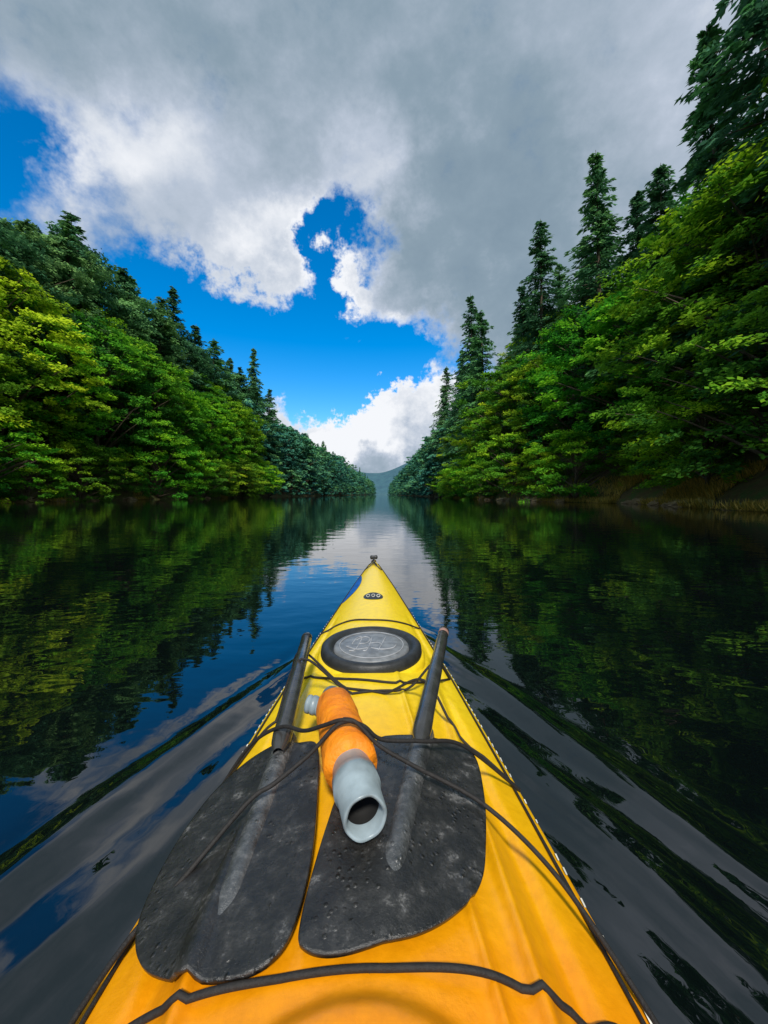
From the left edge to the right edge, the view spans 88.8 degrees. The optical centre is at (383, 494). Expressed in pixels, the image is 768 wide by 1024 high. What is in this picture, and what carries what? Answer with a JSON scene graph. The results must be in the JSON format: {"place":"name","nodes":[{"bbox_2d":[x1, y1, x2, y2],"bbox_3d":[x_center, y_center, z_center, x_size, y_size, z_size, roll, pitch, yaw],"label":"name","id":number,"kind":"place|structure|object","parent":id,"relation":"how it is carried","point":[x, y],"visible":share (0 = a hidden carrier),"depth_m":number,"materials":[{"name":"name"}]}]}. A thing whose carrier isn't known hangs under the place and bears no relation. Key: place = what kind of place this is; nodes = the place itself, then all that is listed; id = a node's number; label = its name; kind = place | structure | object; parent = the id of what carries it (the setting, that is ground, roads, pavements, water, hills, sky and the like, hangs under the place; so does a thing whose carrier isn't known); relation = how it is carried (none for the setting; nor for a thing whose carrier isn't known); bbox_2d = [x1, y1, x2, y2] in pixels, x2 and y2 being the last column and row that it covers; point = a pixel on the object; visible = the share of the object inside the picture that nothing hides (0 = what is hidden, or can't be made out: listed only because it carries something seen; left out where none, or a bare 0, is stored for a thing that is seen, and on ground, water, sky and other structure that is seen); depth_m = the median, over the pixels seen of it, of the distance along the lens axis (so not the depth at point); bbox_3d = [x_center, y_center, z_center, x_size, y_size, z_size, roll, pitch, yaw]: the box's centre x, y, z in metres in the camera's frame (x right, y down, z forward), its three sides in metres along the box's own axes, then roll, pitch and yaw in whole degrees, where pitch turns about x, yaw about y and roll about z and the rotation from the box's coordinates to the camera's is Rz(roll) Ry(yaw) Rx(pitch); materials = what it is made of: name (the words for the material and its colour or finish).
{"place":"outdoors","nodes":[
{"label":"outdoors","id":0,"kind":"place"},
{"bbox_2d":[0,495,767,1023],"bbox_3d":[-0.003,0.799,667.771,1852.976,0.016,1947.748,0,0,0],"label":"river water","id":1,"kind":"structure","parent":0,"point":[606,665],"depth_m":1.63,"materials":[{"name":"black liquid"}]},
{"bbox_2d":[68,555,659,1023],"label":"kayak","id":2,"kind":"object","parent":1,"relation":"on","point":[518,939],"visible":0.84,"depth_m":0.40,"materials":[{"name":"yellow plastic"}]},
{"bbox_2d":[135,632,318,984],"bbox_3d":[-0.179,0.412,0.685,0.194,0.110,0.681,0,0,0],"label":"paddle","id":3,"kind":"object","parent":2,"relation":"on","point":[227,909],"visible":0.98,"depth_m":0.44,"materials":[{"name":"black plastic"}]},
{"bbox_2d":[304,686,386,842],"bbox_3d":[-0.062,0.379,0.607,0.088,0.080,0.332,0,0,-20],"label":"bilge pump","id":4,"kind":"object","parent":2,"relation":"on","point":[349,762],"visible":0.93,"depth_m":0.51,"materials":[{"name":"orange plastic"}]},
{"bbox_2d":[298,626,485,958],"bbox_3d":[0.085,0.398,0.704,0.197,0.083,0.755,0,0,15],"label":"paddle","id":5,"kind":"object","parent":2,"relation":"on","point":[414,867],"visible":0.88,"depth_m":0.44,"materials":[{"name":"black plastic"}]},
{"bbox_2d":[0,425,767,510],"bbox_3d":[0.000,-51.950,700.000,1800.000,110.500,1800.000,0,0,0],"label":"ground","id":6,"kind":"structure","parent":0,"point":[755,488],"depth_m":43.45,"materials":[{"name":"green plant"}]},
{"bbox_2d":[0,301,30,413],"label":"broadleaf tree","id":7,"kind":"object","parent":6,"relation":"on","point":[6,385],"visible":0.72,"depth_m":37.70,"materials":[{"name":"green plant"}]},
{"bbox_2d":[0,256,51,438],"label":"conifer tree","id":8,"kind":"object","parent":6,"relation":"on","point":[8,429],"visible":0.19,"depth_m":43.28,"materials":[{"name":"green plant"}]},
{"bbox_2d":[0,422,63,498],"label":"broadleaf shrub","id":9,"kind":"object","parent":6,"relation":"on","point":[5,461],"visible":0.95,"depth_m":36.97,"materials":[{"name":"green plant"}]},
{"bbox_2d":[0,251,69,422],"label":"conifer tree","id":10,"kind":"object","parent":6,"relation":"on","point":[22,356],"visible":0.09,"depth_m":42.85,"materials":[{"name":"green plant"}]},
{"bbox_2d":[0,441,79,502],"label":"broadleaf shrub","id":11,"kind":"object","parent":6,"relation":"on","point":[14,479],"visible":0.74,"depth_m":39.70,"materials":[{"name":"green plant"}]},
{"bbox_2d":[0,217,92,419],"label":"broadleaf tree","id":12,"kind":"object","parent":6,"relation":"on","point":[7,241],"visible":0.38,"depth_m":45.14,"materials":[{"name":"green plant"}]},
{"bbox_2d":[5,218,99,415],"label":"conifer tree","id":13,"kind":"object","parent":6,"relation":"on","point":[23,225],"visible":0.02,"depth_m":52.48,"materials":[{"name":"green plant"}]},
{"bbox_2d":[0,257,113,457],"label":"broadleaf tree","id":14,"kind":"object","parent":6,"relation":"on","point":[45,303],"visible":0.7,"depth_m":41.31,"materials":[{"name":"green plant"}]},
{"bbox_2d":[4,223,115,422],"bbox_3d":[-48.414,-20.133,50.407,21.538,28.308,20.101,0,0,22],"label":"broadleaf tree","id":15,"kind":"object","parent":6,"relation":"on","point":[78,276],"visible":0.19,"depth_m":51.87,"materials":[{"name":"green plant"}]},
{"bbox_2d":[0,217,119,342],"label":"broadleaf tree","id":16,"kind":"object","parent":6,"relation":"on","point":[49,240],"visible":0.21,"depth_m":55.15,"materials":[{"name":"green plant"}]},
{"bbox_2d":[0,293,121,463],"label":"broadleaf tree","id":17,"kind":"object","parent":6,"relation":"on","point":[100,415],"visible":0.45,"depth_m":44.77,"materials":[{"name":"green plant"}]},
{"bbox_2d":[4,221,165,412],"bbox_3d":[-50.996,-24.341,60.624,24.198,31.682,25.150,0,0,3],"label":"broadleaf tree","id":18,"kind":"object","parent":6,"relation":"on","point":[82,250],"visible":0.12,"depth_m":61.29,"materials":[{"name":"green plant"}]},
{"bbox_2d":[32,438,144,501],"bbox_3d":[-36.501,-2.236,48.300,11.409,8.704,12.002,2,-1,-43],"label":"broadleaf shrub","id":19,"kind":"object","parent":6,"relation":"on","point":[87,452],"visible":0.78,"depth_m":47.11,"materials":[{"name":"green plant"}]},
{"bbox_2d":[43,219,134,436],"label":"conifer tree","id":20,"kind":"object","parent":6,"relation":"on","point":[67,226],"visible":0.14,"depth_m":57.27,"materials":[{"name":"green plant"}]},
{"bbox_2d":[53,305,145,428],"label":"broadleaf tree","id":21,"kind":"object","parent":6,"relation":"on","point":[102,314],"visible":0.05,"depth_m":59.46,"materials":[{"name":"green plant"}]},
{"bbox_2d":[33,310,172,471],"bbox_3d":[-39.269,-12.953,55.931,21.064,23.554,19.253,0,0,-3],"label":"broadleaf tree","id":22,"kind":"object","parent":6,"relation":"on","point":[118,359],"visible":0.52,"depth_m":53.26,"materials":[{"name":"green plant"}]},
{"bbox_2d":[49,210,159,407],"bbox_3d":[-47.788,-27.171,64.067,19.829,35.767,16.790,0,0,6],"label":"conifer tree","id":23,"kind":"object","parent":6,"relation":"on","point":[71,217],"visible":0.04,"depth_m":62.68,"materials":[{"name":"green plant"}]},
{"bbox_2d":[68,446,153,492],"bbox_3d":[-37.045,-2.847,53.636,9.700,7.354,10.509,0,0,-31],"label":"broadleaf shrub","id":24,"kind":"object","parent":6,"relation":"on","point":[121,472],"visible":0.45,"depth_m":52.94,"materials":[{"name":"green plant"}]},
{"bbox_2d":[79,264,154,406],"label":"broadleaf tree","id":25,"kind":"object","parent":6,"relation":"on","point":[121,304],"visible":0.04,"depth_m":65.47,"materials":[{"name":"green plant"}]},
{"bbox_2d":[42,336,209,461],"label":"broadleaf tree","id":26,"kind":"object","parent":6,"relation":"on","point":[149,349],"visible":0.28,"depth_m":60.86,"materials":[{"name":"green plant"}]},
{"bbox_2d":[109,267,159,432],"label":"conifer tree","id":27,"kind":"object","parent":6,"relation":"on","point":[123,274],"visible":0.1,"depth_m":70.44,"materials":[{"name":"green plant"}]},
{"bbox_2d":[102,281,201,418],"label":"broadleaf tree","id":28,"kind":"object","parent":6,"relation":"on","point":[155,314],"visible":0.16,"depth_m":73.30,"materials":[{"name":"green plant"}]},
{"bbox_2d":[102,361,221,465],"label":"broadleaf tree","id":29,"kind":"object","parent":6,"relation":"on","point":[177,413],"visible":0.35,"depth_m":67.92,"materials":[{"name":"green plant"}]},
{"bbox_2d":[109,310,214,404],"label":"broadleaf tree","id":30,"kind":"object","parent":6,"relation":"on","point":[206,366],"visible":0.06,"depth_m":86.22,"materials":[{"name":"green plant"}]},
{"bbox_2d":[119,428,216,499],"bbox_3d":[-35.486,-3.897,62.601,18.183,12.527,16.054,2,0,21],"label":"broadleaf shrub","id":31,"kind":"object","parent":6,"relation":"on","point":[186,451],"visible":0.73,"depth_m":59.64,"materials":[{"name":"green plant"}]},
{"bbox_2d":[137,296,199,444],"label":"conifer tree","id":32,"kind":"object","parent":6,"relation":"on","point":[163,344],"visible":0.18,"depth_m":79.27,"materials":[{"name":"green plant"}]},
{"bbox_2d":[147,445,218,491],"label":"broadleaf shrub","id":33,"kind":"object","parent":6,"relation":"on","point":[184,471],"visible":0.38,"depth_m":67.78,"materials":[{"name":"green plant"}]},
{"bbox_2d":[165,286,210,446],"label":"conifer tree","id":34,"kind":"object","parent":6,"relation":"on","point":[172,301],"visible":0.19,"depth_m":86.49,"materials":[{"name":"green plant"}]},
{"bbox_2d":[153,332,224,442],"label":"broadleaf tree","id":35,"kind":"object","parent":6,"relation":"on","point":[204,357],"visible":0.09,"depth_m":90.44,"materials":[{"name":"green plant"}]},
{"bbox_2d":[147,392,233,468],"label":"broadleaf tree","id":36,"kind":"object","parent":6,"relation":"on","point":[192,403],"visible":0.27,"depth_m":77.44,"materials":[{"name":"green plant"}]},
{"bbox_2d":[169,448,235,498],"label":"broadleaf shrub","id":37,"kind":"object","parent":6,"relation":"on","point":[218,462],"visible":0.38,"depth_m":73.21,"materials":[{"name":"green plant"}]},
{"bbox_2d":[177,359,230,436],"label":"broadleaf tree","id":38,"kind":"object","parent":6,"relation":"on","point":[215,387],"visible":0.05,"depth_m":89.99,"materials":[{"name":"green plant"}]},
{"bbox_2d":[181,346,239,438],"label":"broadleaf tree","id":39,"kind":"object","parent":6,"relation":"on","point":[223,376],"visible":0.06,"depth_m":101.62,"materials":[{"name":"green plant"}]},
{"bbox_2d":[182,325,240,454],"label":"conifer tree","id":40,"kind":"object","parent":6,"relation":"on","point":[197,338],"visible":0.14,"depth_m":94.07,"materials":[{"name":"green plant"}]},
{"bbox_2d":[176,390,252,468],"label":"broadleaf tree","id":41,"kind":"object","parent":6,"relation":"on","point":[225,418],"visible":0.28,"depth_m":84.48,"materials":[{"name":"green plant"}]},
{"bbox_2d":[189,358,246,441],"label":"broadleaf tree","id":42,"kind":"object","parent":6,"relation":"on","point":[240,395],"visible":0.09,"depth_m":108.19,"materials":[{"name":"green plant"}]},
{"bbox_2d":[191,459,247,497],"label":"broadleaf shrub","id":43,"kind":"object","parent":6,"relation":"on","point":[228,481],"visible":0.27,"depth_m":80.64,"materials":[{"name":"green plant"}]},
{"bbox_2d":[190,452,251,491],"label":"broadleaf shrub","id":44,"kind":"object","parent":6,"relation":"on","point":[236,469],"visible":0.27,"depth_m":86.83,"materials":[{"name":"green plant"}]},
{"bbox_2d":[190,385,257,463],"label":"broadleaf tree","id":45,"kind":"object","parent":6,"relation":"on","point":[221,398],"visible":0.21,"depth_m":94.65,"materials":[{"name":"green plant"}]},
{"bbox_2d":[205,338,246,453],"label":"conifer tree","id":46,"kind":"object","parent":6,"relation":"on","point":[214,348],"visible":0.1,"depth_m":105.43,"materials":[{"name":"green plant"}]},
{"bbox_2d":[222,358,243,454],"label":"conifer tree","id":47,"kind":"object","parent":6,"relation":"on","point":[229,361],"visible":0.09,"depth_m":114.22,"materials":[{"name":"green plant"}]},
{"bbox_2d":[208,400,266,470],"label":"broadleaf tree","id":48,"kind":"object","parent":6,"relation":"on","point":[243,412],"visible":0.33,"depth_m":99.66,"materials":[{"name":"green plant"}]},
{"bbox_2d":[234,367,252,458],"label":"conifer tree","id":49,"kind":"object","parent":6,"relation":"on","point":[240,371],"visible":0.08,"depth_m":122.47,"materials":[{"name":"green plant"}]},
{"bbox_2d":[222,454,270,496],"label":"broadleaf shrub","id":50,"kind":"object","parent":6,"relation":"on","point":[256,469],"visible":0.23,"depth_m":92.14,"materials":[{"name":"green plant"}]},
{"bbox_2d":[230,408,268,471],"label":"broadleaf tree","id":51,"kind":"object","parent":6,"relation":"on","point":[255,427],"visible":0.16,"depth_m":107.66,"materials":[{"name":"green plant"}]},
{"bbox_2d":[235,466,265,497],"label":"broadleaf shrub","id":52,"kind":"object","parent":6,"relation":"on","point":[244,494],"visible":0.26,"depth_m":97.33,"materials":[{"name":"green plant"}]},
{"bbox_2d":[233,371,281,444],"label":"broadleaf tree","id":53,"kind":"object","parent":6,"relation":"on","point":[253,397],"visible":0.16,"depth_m":125.75,"materials":[{"name":"green plant"}]},
{"bbox_2d":[244,348,278,465],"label":"conifer tree","id":54,"kind":"object","parent":6,"relation":"on","point":[252,374],"visible":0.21,"depth_m":132.30,"materials":[{"name":"green plant"}]},
{"bbox_2d":[244,462,278,493],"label":"broadleaf shrub","id":55,"kind":"object","parent":6,"relation":"on","point":[265,477],"visible":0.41,"depth_m":106.36,"materials":[{"name":"green plant"}]},
{"bbox_2d":[254,460,284,492],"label":"broadleaf shrub","id":56,"kind":"object","parent":6,"relation":"on","point":[280,481],"visible":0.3,"depth_m":112.07,"materials":[{"name":"green plant"}]},
{"bbox_2d":[263,388,289,469],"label":"conifer tree","id":57,"kind":"object","parent":6,"relation":"on","point":[269,398],"visible":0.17,"depth_m":150.94,"materials":[{"name":"green plant"}]},
{"bbox_2d":[240,395,456,496],"bbox_3d":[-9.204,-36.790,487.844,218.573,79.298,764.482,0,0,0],"label":"distant forest","id":58,"kind":"object","parent":6,"relation":"on","point":[315,469],"visible":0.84,"depth_m":174.52,"materials":[{"name":"green plant"}]},
{"bbox_2d":[420,367,454,484],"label":"conifer tree","id":59,"kind":"object","parent":6,"relation":"on","point":[442,418],"visible":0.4,"depth_m":124.92,"materials":[{"name":"green plant"}]},
{"bbox_2d":[435,350,466,482],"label":"conifer tree","id":60,"kind":"object","parent":6,"relation":"on","point":[458,379],"visible":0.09,"depth_m":107.42,"materials":[{"name":"green plant"}]},
{"bbox_2d":[436,345,475,482],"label":"conifer tree","id":61,"kind":"object","parent":6,"relation":"on","point":[445,436],"visible":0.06,"depth_m":99.87,"materials":[{"name":"green plant"}]},
{"bbox_2d":[437,460,476,497],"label":"broadleaf shrub","id":62,"kind":"object","parent":6,"relation":"on","point":[444,484],"visible":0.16,"depth_m":79.05,"materials":[{"name":"green plant"}]},
{"bbox_2d":[442,293,497,465],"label":"conifer tree","id":63,"kind":"object","parent":6,"relation":"on","point":[470,320],"visible":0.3,"depth_m":87.81,"materials":[{"name":"green plant"}]},
{"bbox_2d":[442,457,498,498],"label":"broadleaf shrub","id":64,"kind":"object","parent":6,"relation":"on","point":[455,477],"visible":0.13,"depth_m":73.64,"materials":[{"name":"green plant"}]},
{"bbox_2d":[441,310,506,478],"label":"conifer tree","id":65,"kind":"object","parent":6,"relation":"on","point":[479,368],"visible":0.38,"depth_m":78.12,"materials":[{"name":"green plant"}]},
{"bbox_2d":[441,452,520,498],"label":"broadleaf shrub","id":66,"kind":"object","parent":6,"relation":"on","point":[459,477],"visible":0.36,"depth_m":65.01,"materials":[{"name":"green plant"}]},
{"bbox_2d":[460,460,509,499],"bbox_3d":[14.892,-1.677,58.417,9.454,7.070,10.788,0,0,-42],"label":"broadleaf shrub","id":67,"kind":"object","parent":6,"relation":"on","point":[486,486],"visible":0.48,"depth_m":57.28,"materials":[{"name":"green plant"}]},
{"bbox_2d":[448,402,522,471],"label":"broadleaf tree","id":68,"kind":"object","parent":6,"relation":"on","point":[468,442],"visible":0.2,"depth_m":69.19,"materials":[{"name":"green plant"}]},
{"bbox_2d":[455,432,547,495],"bbox_3d":[17.458,-3.303,50.587,14.513,9.614,12.016,0,0,-25],"label":"broadleaf shrub","id":69,"kind":"object","parent":6,"relation":"on","point":[505,456],"visible":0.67,"depth_m":49.85,"materials":[{"name":"green plant"}]},
{"bbox_2d":[451,358,570,472],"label":"broadleaf tree","id":70,"kind":"object","parent":6,"relation":"on","point":[496,374],"visible":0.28,"depth_m":59.14,"materials":[{"name":"green plant"}]},
{"bbox_2d":[496,286,551,452],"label":"conifer tree","id":71,"kind":"object","parent":6,"relation":"on","point":[519,318],"visible":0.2,"depth_m":65.00,"materials":[{"name":"green plant"}]},
{"bbox_2d":[477,354,576,458],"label":"broadleaf tree","id":72,"kind":"object","parent":6,"relation":"on","point":[513,376],"visible":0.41,"depth_m":53.59,"materials":[{"name":"green plant"}]},
{"bbox_2d":[492,219,573,451],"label":"conifer tree","id":73,"kind":"object","parent":6,"relation":"on","point":[544,263],"visible":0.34,"depth_m":58.40,"materials":[{"name":"green plant"}]},
{"bbox_2d":[498,447,574,494],"bbox_3d":[18.297,-2.179,45.394,8.355,6.497,9.939,1,0,-19],"label":"broadleaf shrub","id":74,"kind":"object","parent":6,"relation":"on","point":[533,457],"visible":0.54,"depth_m":44.64,"materials":[{"name":"green plant"}]},
{"bbox_2d":[498,301,584,433],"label":"broadleaf tree","id":75,"kind":"object","parent":6,"relation":"on","point":[528,351],"visible":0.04,"depth_m":60.62,"materials":[{"name":"green plant"}]},
{"bbox_2d":[553,263,570,366],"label":"conifer tree","id":76,"kind":"object","parent":6,"relation":"on","point":[559,277],"visible":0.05,"depth_m":62.66,"materials":[{"name":"green plant"}]},
{"bbox_2d":[537,235,606,440],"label":"conifer tree","id":77,"kind":"object","parent":6,"relation":"on","point":[582,301],"visible":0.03,"depth_m":52.50,"materials":[{"name":"green plant"}]},
{"bbox_2d":[512,304,651,456],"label":"broadleaf tree","id":78,"kind":"object","parent":6,"relation":"on","point":[556,339],"visible":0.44,"depth_m":45.78,"materials":[{"name":"green plant"}]},
{"bbox_2d":[518,429,645,501],"bbox_3d":[18.720,-2.487,39.927,10.490,8.729,11.829,0,0,-17],"label":"broadleaf shrub","id":79,"kind":"object","parent":6,"relation":"on","point":[571,450],"visible":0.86,"depth_m":38.78,"materials":[{"name":"green plant"}]},
{"bbox_2d":[550,224,620,419],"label":"conifer tree","id":80,"kind":"object","parent":6,"relation":"on","point":[602,277],"visible":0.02,"depth_m":52.85,"materials":[{"name":"green plant"}]},
{"bbox_2d":[541,150,639,444],"bbox_3d":[26.553,-22.663,46.423,15.615,36.858,15.208,0,0,40],"label":"conifer tree","id":81,"kind":"object","parent":6,"relation":"on","point":[599,216],"visible":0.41,"depth_m":46.42,"materials":[{"name":"green plant"}]},
{"bbox_2d":[579,190,658,424],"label":"conifer tree","id":82,"kind":"object","parent":6,"relation":"on","point":[637,201],"visible":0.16,"depth_m":43.20,"materials":[{"name":"green plant"}]},
{"bbox_2d":[576,251,678,401],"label":"broadleaf tree","id":83,"kind":"object","parent":6,"relation":"on","point":[602,297],"visible":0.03,"depth_m":42.43,"materials":[{"name":"green plant"}]},
{"bbox_2d":[523,267,753,465],"bbox_3d":[24.796,-10.387,36.383,17.888,18.506,18.661,0,0,-21],"label":"broadleaf tree","id":84,"kind":"object","parent":6,"relation":"on","point":[593,325],"visible":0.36,"depth_m":36.46,"materials":[{"name":"green plant"}]},
{"bbox_2d":[582,164,695,435],"bbox_3d":[26.595,-17.736,37.670,14.289,28.722,13.584,0,0,25],"label":"conifer tree","id":85,"kind":"object","parent":6,"relation":"on","point":[659,202],"visible":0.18,"depth_m":37.82,"materials":[{"name":"green plant"}]},
{"bbox_2d":[575,182,751,386],"bbox_3d":[33.675,-18.188,36.575,20.483,23.444,23.369,0,0,-13],"label":"broadleaf tree","id":86,"kind":"object","parent":6,"relation":"on","point":[683,199],"visible":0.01,"depth_m":37.11,"materials":[{"name":"green plant"}]},
{"bbox_2d":[598,399,737,475],"bbox_3d":[24.363,-4.098,32.818,9.137,7.426,11.114,0,0,-14],"label":"broadleaf shrub","id":87,"kind":"object","parent":6,"relation":"on","point":[686,439],"visible":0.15,"depth_m":33.24,"materials":[{"name":"green plant"}]},
{"bbox_2d":[581,22,767,448],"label":"conifer tree","id":88,"kind":"object","parent":6,"relation":"on","point":[697,166],"visible":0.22,"depth_m":30.00,"materials":[{"name":"green plant"}]},
{"bbox_2d":[584,137,767,430],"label":"broadleaf tree","id":89,"kind":"object","parent":6,"relation":"on","point":[699,209],"visible":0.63,"depth_m":25.80,"materials":[{"name":"green plant"}]},
{"bbox_2d":[589,201,767,437],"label":"broadleaf tree","id":90,"kind":"object","parent":6,"relation":"on","point":[683,327],"visible":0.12,"depth_m":28.90,"materials":[{"name":"green plant"}]},
{"bbox_2d":[603,285,767,483],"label":"broadleaf shrub","id":91,"kind":"object","parent":6,"relation":"on","point":[727,387],"visible":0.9,"depth_m":20.54,"materials":[{"name":"green plant"}]},
{"bbox_2d":[619,376,767,492],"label":"broadleaf shrub","id":92,"kind":"object","parent":6,"relation":"on","point":[687,401],"visible":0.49,"depth_m":25.47,"materials":[{"name":"green plant"}]},
{"bbox_2d":[637,77,767,290],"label":"broadleaf tree","id":93,"kind":"object","parent":6,"relation":"on","point":[666,226],"visible":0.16,"depth_m":27.43,"materials":[{"name":"green plant"}]},
{"bbox_2d":[640,0,767,424],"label":"conifer tree","id":94,"kind":"object","parent":6,"relation":"on","point":[749,23],"visible":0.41,"depth_m":26.81,"materials":[{"name":"green plant"}]},
{"bbox_2d":[701,96,767,382],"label":"conifer tree","id":95,"kind":"object","parent":6,"relation":"on","point":[753,115],"visible":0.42,"depth_m":22.86,"materials":[{"name":"green plant"}]},
{"bbox_2d":[731,151,767,356],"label":"broadleaf tree","id":96,"kind":"object","parent":6,"relation":"on","point":[760,298],"visible":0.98,"depth_m":18.12,"materials":[{"name":"green plant"}]},
{"bbox_2d":[737,133,767,201],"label":"broadleaf tree","id":97,"kind":"object","parent":6,"relation":"on","point":[766,153],"visible":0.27,"depth_m":24.37,"materials":[{"name":"green plant"}]},
{"bbox_2d":[0,459,767,511],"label":"shore grass","id":98,"kind":"structure","parent":0,"point":[693,489],"depth_m":26.80,"materials":[{"name":"green plant"}]},
{"bbox_2d":[0,0,767,472],"label":"sky","id":99,"kind":"structure","parent":0,"point":[323,189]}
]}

